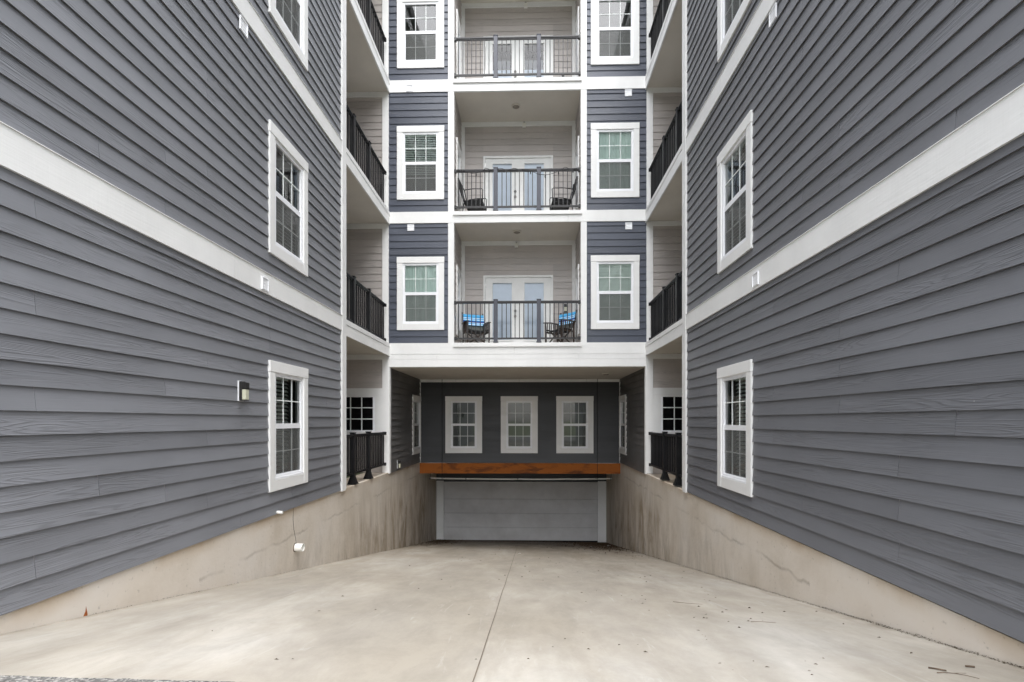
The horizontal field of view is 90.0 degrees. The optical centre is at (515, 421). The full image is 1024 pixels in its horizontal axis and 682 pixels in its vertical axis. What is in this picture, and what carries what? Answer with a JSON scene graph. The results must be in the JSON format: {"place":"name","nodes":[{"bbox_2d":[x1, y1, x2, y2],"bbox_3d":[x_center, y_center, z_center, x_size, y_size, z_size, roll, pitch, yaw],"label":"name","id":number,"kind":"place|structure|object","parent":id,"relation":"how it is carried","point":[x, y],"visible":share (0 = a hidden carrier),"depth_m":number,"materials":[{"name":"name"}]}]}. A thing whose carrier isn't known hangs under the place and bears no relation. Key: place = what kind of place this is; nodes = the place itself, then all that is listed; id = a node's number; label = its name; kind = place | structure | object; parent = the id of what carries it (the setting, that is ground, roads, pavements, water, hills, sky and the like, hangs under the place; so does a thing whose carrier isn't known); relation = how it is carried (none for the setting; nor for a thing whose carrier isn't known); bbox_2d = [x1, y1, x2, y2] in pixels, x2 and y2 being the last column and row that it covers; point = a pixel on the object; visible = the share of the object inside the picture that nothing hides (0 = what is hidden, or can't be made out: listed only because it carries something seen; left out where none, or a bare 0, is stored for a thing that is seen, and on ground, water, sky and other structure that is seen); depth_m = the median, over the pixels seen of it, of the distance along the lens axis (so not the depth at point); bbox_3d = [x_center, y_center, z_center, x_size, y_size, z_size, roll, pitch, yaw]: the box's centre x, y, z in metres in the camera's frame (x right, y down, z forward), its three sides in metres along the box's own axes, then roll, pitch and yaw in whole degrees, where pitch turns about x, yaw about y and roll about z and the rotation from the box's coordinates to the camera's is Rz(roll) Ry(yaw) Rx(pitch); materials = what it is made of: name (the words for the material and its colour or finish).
{"place":"outdoors","nodes":[
{"label":"outdoors","id":0,"kind":"place"},
{"bbox_2d":[0,675,230,681],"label":"road","id":1,"kind":"structure","parent":0,"point":[10,678],"depth_m":2.33,"materials":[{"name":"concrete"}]},
{"bbox_2d":[0,540,1023,681],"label":"driveway","id":2,"kind":"structure","parent":0,"point":[327,622],"depth_m":3.46,"materials":[{"name":"concrete"}]},
{"bbox_2d":[416,539,633,554],"bbox_3d":[0.084,3.505,14.169,5.931,1.482,7.609,0,0,1],"label":"leaf drift","id":3,"kind":"object","parent":2,"relation":"on","point":[604,544],"visible":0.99,"depth_m":16.19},
{"bbox_2d":[937,672,979,678],"bbox_3d":[2.271,1.305,2.626,0.152,0.020,0.094,0,0,1],"label":"stick","id":4,"kind":"object","parent":2,"relation":"on","point":[955,673],"visible":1,"depth_m":2.66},
{"label":"ground","id":5,"kind":"structure","parent":0,"visible":0},
{"bbox_2d":[0,0,389,615],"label":"apartment wing","id":6,"kind":"structure","parent":5,"relation":"on","point":[179,179],"depth_m":4.80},
{"bbox_2d":[238,381,248,400],"bbox_3d":[-3.066,-0.340,5.771,0.086,0.228,0.106,0,0,1],"label":"wall lamp","id":7,"kind":"object","parent":6,"relation":"attached to","point":[243,390],"visible":1,"depth_m":5.73,"materials":[{"name":"black plastic"}]},
{"bbox_2d":[239,14,247,38],"bbox_3d":[-3.099,-4.490,5.827,0.018,0.156,0.156,0,0,1],"label":"vent cover","id":8,"kind":"object","parent":6,"relation":"attached to","point":[243,26],"visible":1,"depth_m":5.82,"materials":[{"name":"white plastic"}]},
{"bbox_2d":[261,276,268,291],"bbox_3d":[-3.073,-1.680,6.271,0.018,0.156,0.156,0,0,1],"label":"vent cover","id":9,"kind":"object","parent":6,"relation":"attached to","point":[264,283],"visible":1,"depth_m":6.26,"materials":[{"name":"white plastic"}]},
{"bbox_2d":[267,119,307,276],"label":"window","id":10,"kind":"structure","parent":6,"relation":"in","point":[288,170],"depth_m":7.02,"materials":[{"name":"white plastic"}]},
{"bbox_2d":[268,360,307,492],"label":"window","id":11,"kind":"structure","parent":6,"relation":"in","point":[287,383],"depth_m":6.99,"materials":[{"name":"white plastic"}]},
{"bbox_2d":[268,0,307,71],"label":"window","id":12,"kind":"structure","parent":6,"relation":"in","point":[290,16],"depth_m":7.12,"materials":[{"name":"white plastic"}]},
{"bbox_2d":[346,397,374,431],"bbox_3d":[-3.863,-0.162,11.960,1.150,0.825,0.021,0,0,1],"label":"terrace window","id":13,"kind":"structure","parent":6,"relation":"in","point":[360,411],"depth_m":11.96,"materials":[{"name":"black glass"}]},
{"bbox_2d":[0,462,435,633],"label":"retaining wall","id":14,"kind":"structure","parent":5,"relation":"on","point":[379,512],"depth_m":6.75,"materials":[{"name":"concrete"}]},
{"bbox_2d":[293,543,304,551],"bbox_3d":[-3.044,1.766,7.161,0.135,0.126,0.126,0,0,1],"label":"pipe stub","id":15,"kind":"object","parent":14,"relation":"attached to","point":[299,547],"visible":1,"depth_m":7.12,"materials":[{"name":"white plastic"}]},
{"bbox_2d":[388,0,646,541],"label":"apartment block","id":16,"kind":"structure","parent":5,"relation":"on","point":[516,397],"depth_m":12.46,"materials":[{"name":"grey"}]},
{"bbox_2d":[397,460,400,467],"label":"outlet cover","id":17,"kind":"object","parent":16,"relation":"attached to","point":[398,464],"visible":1,"depth_m":12.63,"materials":[{"name":"black plastic"}]},
{"bbox_2d":[406,85,412,91],"bbox_3d":[-2.474,-7.735,11.898,0.156,0.156,0.018,0,0,1],"label":"vent cover","id":18,"kind":"object","parent":16,"relation":"attached to","point":[409,88],"visible":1,"depth_m":11.90,"materials":[{"name":"white plastic"}]},
{"bbox_2d":[407,224,413,230],"bbox_3d":[-2.449,-4.505,11.914,0.156,0.156,0.018,0,0,1],"label":"vent cover","id":19,"kind":"object","parent":16,"relation":"attached to","point":[410,227],"visible":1,"depth_m":11.91,"materials":[{"name":"white plastic"}]},
{"bbox_2d":[412,395,420,454],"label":"window","id":20,"kind":"structure","parent":16,"relation":"in","point":[416,403],"depth_m":15.00,"materials":[{"name":"white plastic"}]},
{"bbox_2d":[397,257,443,329],"bbox_3d":[-2.220,-2.970,11.952,1.108,1.700,0.121,0,0,1],"label":"window","id":21,"kind":"structure","parent":16,"relation":"in","point":[420,280],"depth_m":11.92,"materials":[{"name":"white plastic"}]},
{"bbox_2d":[397,125,443,199],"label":"window","id":22,"kind":"structure","parent":16,"relation":"in","point":[420,149],"depth_m":11.92,"materials":[{"name":"white plastic"}]},
{"bbox_2d":[397,0,443,68],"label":"window","id":23,"kind":"structure","parent":16,"relation":"in","point":[420,23],"depth_m":11.92,"materials":[{"name":"white plastic"}]},
{"bbox_2d":[456,265,460,337],"bbox_3d":[-1.436,-2.895,12.541,0.110,1.650,0.708,0,0,1],"label":"window","id":24,"kind":"structure","parent":16,"relation":"in","point":[458,274],"depth_m":12.57,"materials":[{"name":"white plastic"}]},
{"bbox_2d":[456,137,460,210],"bbox_3d":[-1.436,-5.930,12.541,0.110,1.650,0.708,0,0,1],"label":"window","id":25,"kind":"structure","parent":16,"relation":"in","point":[458,151],"depth_m":12.20,"materials":[{"name":"white plastic"}]},
{"bbox_2d":[456,9,460,78],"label":"window","id":26,"kind":"structure","parent":16,"relation":"in","point":[458,28],"depth_m":12.35,"materials":[{"name":"white plastic"}]},
{"bbox_2d":[445,396,481,452],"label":"window","id":27,"kind":"structure","parent":16,"relation":"in","point":[463,414],"depth_m":15.31,"materials":[{"name":"white plastic"}]},
{"bbox_2d":[459,179,486,210],"bbox_3d":[-1.053,-5.330,12.415,0.627,0.952,0.562,0,0,6],"label":"patio armchair","id":28,"kind":"object","parent":16,"relation":"on","point":[475,201],"visible":0.75,"depth_m":12.19,"materials":[{"name":"black paint"}]},
{"bbox_2d":[462,314,490,342],"bbox_3d":[-0.988,-2.255,12.557,0.595,0.904,0.601,0,0,-21],"label":"canvas chair","id":29,"kind":"object","parent":16,"relation":"on","point":[475,324],"visible":0.74,"depth_m":12.70,"materials":[{"name":"blue fabric"}]},
{"bbox_2d":[512,103,519,108],"bbox_3d":[0.000,-7.631,12.424,0.210,0.045,0.210,0,0,1],"label":"ceiling light","id":30,"kind":"object","parent":16,"relation":"attached to","point":[515,105],"visible":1,"depth_m":12.38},
{"bbox_2d":[483,275,552,342],"bbox_3d":[0.055,-2.766,13.095,1.782,1.925,0.135,0,0,1],"label":"french door","id":31,"kind":"structure","parent":16,"relation":"in","point":[523,287],"depth_m":13.12,"materials":[{"name":"white paint"}]},
{"bbox_2d":[483,155,552,210],"bbox_3d":[0.055,-5.819,13.095,1.782,1.925,0.135,0,0,1],"label":"french door","id":32,"kind":"structure","parent":16,"relation":"in","point":[532,161],"depth_m":13.11,"materials":[{"name":"white paint"}]},
{"bbox_2d":[483,35,552,77],"bbox_3d":[0.058,-8.883,13.220,1.782,1.925,0.385,0,0,1],"label":"french door","id":33,"kind":"structure","parent":16,"relation":"in","point":[489,54],"depth_m":13.11,"materials":[{"name":"white paint"}]},
{"bbox_2d":[460,167,578,177],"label":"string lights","id":34,"kind":"object","parent":16,"relation":"attached to","point":[522,169],"visible":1,"depth_m":11.81,"materials":[{"name":"black paint"}]},
{"bbox_2d":[501,396,537,452],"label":"window","id":35,"kind":"structure","parent":16,"relation":"in","point":[519,414],"depth_m":15.27,"materials":[{"name":"white plastic"}]},
{"bbox_2d":[430,473,611,479],"bbox_3d":[0.131,1.658,15.752,5.601,0.297,0.060,0,0,1],"label":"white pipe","id":36,"kind":"object","parent":16,"relation":"hanging from","point":[526,479],"visible":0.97,"depth_m":15.73,"materials":[{"name":"plastic"}]},
{"bbox_2d":[444,485,597,541],"bbox_3d":[0.161,3.258,18.027,5.404,2.023,0.050,0,0,1],"label":"garage door","id":37,"kind":"structure","parent":16,"relation":"in","point":[552,513],"depth_m":18.01,"materials":[{"name":"grey metal"}]},
{"bbox_2d":[543,311,575,341],"bbox_3d":[1.083,-2.255,12.446,0.601,0.904,0.595,0,0,-41],"label":"canvas chair","id":38,"kind":"object","parent":16,"relation":"on","point":[549,331],"visible":0.66,"depth_m":12.44,"materials":[{"name":"blue fabric"}]},
{"bbox_2d":[549,176,577,209],"bbox_3d":[1.141,-5.330,12.358,0.627,0.952,0.562,0,0,-3],"label":"patio armchair","id":39,"kind":"object","parent":16,"relation":"on","point":[561,201],"visible":0.72,"depth_m":12.13,"materials":[{"name":"black paint"}]},
{"bbox_2d":[556,396,593,452],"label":"window","id":40,"kind":"structure","parent":16,"relation":"in","point":[574,414],"depth_m":15.23,"materials":[{"name":"white plastic"}]},
{"bbox_2d":[575,136,578,209],"bbox_3d":[1.527,-5.930,12.465,0.110,1.650,0.708,0,0,1],"label":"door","id":41,"kind":"structure","parent":16,"relation":"in","point":[577,145],"depth_m":12.57,"materials":[{"name":"white plastic"}]},
{"bbox_2d":[575,6,578,76],"bbox_3d":[1.527,-8.990,12.465,0.110,1.650,0.708,0,0,1],"label":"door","id":42,"kind":"structure","parent":16,"relation":"in","point":[577,19],"depth_m":12.54,"materials":[{"name":"white plastic"}]},
{"bbox_2d":[575,264,579,336],"bbox_3d":[1.527,-2.895,12.465,0.110,1.650,0.708,0,0,1],"label":"window","id":43,"kind":"structure","parent":16,"relation":"in","point":[577,290],"depth_m":12.57,"materials":[{"name":"white plastic"}]},
{"bbox_2d":[597,379,597,478],"bbox_3d":[2.417,0.248,15.389,0.014,2.997,0.467,0,0,1],"label":"conduit","id":44,"kind":"object","parent":16,"relation":"attached to","point":[597,428],"visible":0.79,"depth_m":15.16,"materials":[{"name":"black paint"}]},
{"bbox_2d":[591,0,638,64],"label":"window","id":45,"kind":"structure","parent":16,"relation":"in","point":[614,23],"depth_m":11.81,"materials":[{"name":"white plastic"}]},
{"bbox_2d":[591,255,639,328],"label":"window","id":46,"kind":"structure","parent":16,"relation":"in","point":[614,278],"depth_m":11.80,"materials":[{"name":"white plastic"}]},
{"bbox_2d":[591,122,639,197],"bbox_3d":[2.283,-6.010,11.836,1.118,1.710,0.121,0,0,1],"label":"window","id":47,"kind":"structure","parent":16,"relation":"in","point":[614,146],"depth_m":11.80,"materials":[{"name":"white plastic"}]},
{"bbox_2d":[619,394,626,454],"bbox_3d":[3.095,0.100,14.695,0.110,1.680,1.108,0,0,1],"label":"window","id":48,"kind":"structure","parent":16,"relation":"in","point":[622,399],"depth_m":14.73,"materials":[{"name":"white plastic"}]},
{"bbox_2d":[625,222,631,228],"bbox_3d":[2.595,-4.495,11.784,0.156,0.156,0.018,0,0,1],"label":"vent cover","id":49,"kind":"object","parent":16,"relation":"attached to","point":[628,225],"visible":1,"depth_m":11.78,"materials":[{"name":"white plastic"}]},
{"bbox_2d":[625,89,631,95],"bbox_3d":[2.585,-7.560,11.785,0.156,0.156,0.018,0,0,1],"label":"vent cover","id":50,"kind":"object","parent":16,"relation":"attached to","point":[628,92],"visible":1,"depth_m":11.78,"materials":[{"name":"white plastic"}]},
{"bbox_2d":[606,463,1023,667],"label":"retaining wall","id":51,"kind":"structure","parent":5,"relation":"on","point":[653,515],"depth_m":5.95,"materials":[{"name":"concrete"}]},
{"bbox_2d":[645,0,1023,641],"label":"apartment wing","id":52,"kind":"structure","parent":5,"relation":"on","point":[843,380],"depth_m":4.30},
{"bbox_2d":[661,397,681,431],"bbox_3d":[3.899,-0.162,11.760,1.150,0.825,0.021,0,0,1],"label":"terrace window","id":53,"kind":"structure","parent":52,"relation":"in","point":[671,407],"depth_m":11.77,"materials":[{"name":"black glass"}]},
{"bbox_2d":[717,0,751,61],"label":"window","id":54,"kind":"structure","parent":52,"relation":"in","point":[730,13],"depth_m":6.95,"materials":[{"name":"white plastic"}]},
{"bbox_2d":[717,359,753,496],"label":"window","id":55,"kind":"structure","parent":52,"relation":"in","point":[734,381],"depth_m":6.76,"materials":[{"name":"white plastic"}]},
{"bbox_2d":[717,110,753,273],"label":"window","id":56,"kind":"structure","parent":52,"relation":"in","point":[734,162],"depth_m":6.79,"materials":[{"name":"white plastic"}]},
{"bbox_2d":[752,271,758,287],"bbox_3d":[2.814,-1.668,6.019,0.018,0.156,0.156,0,0,1],"label":"vent cover","id":57,"kind":"object","parent":52,"relation":"attached to","point":[755,278],"visible":1,"depth_m":6.01,"materials":[{"name":"white plastic"}]},
{"bbox_2d":[769,2,776,27],"bbox_3d":[2.819,-4.455,5.619,0.018,0.156,0.156,0,0,1],"label":"vent cover","id":58,"kind":"object","parent":52,"relation":"attached to","point":[773,15],"visible":1,"depth_m":5.61,"materials":[{"name":"white plastic"}]}
]}

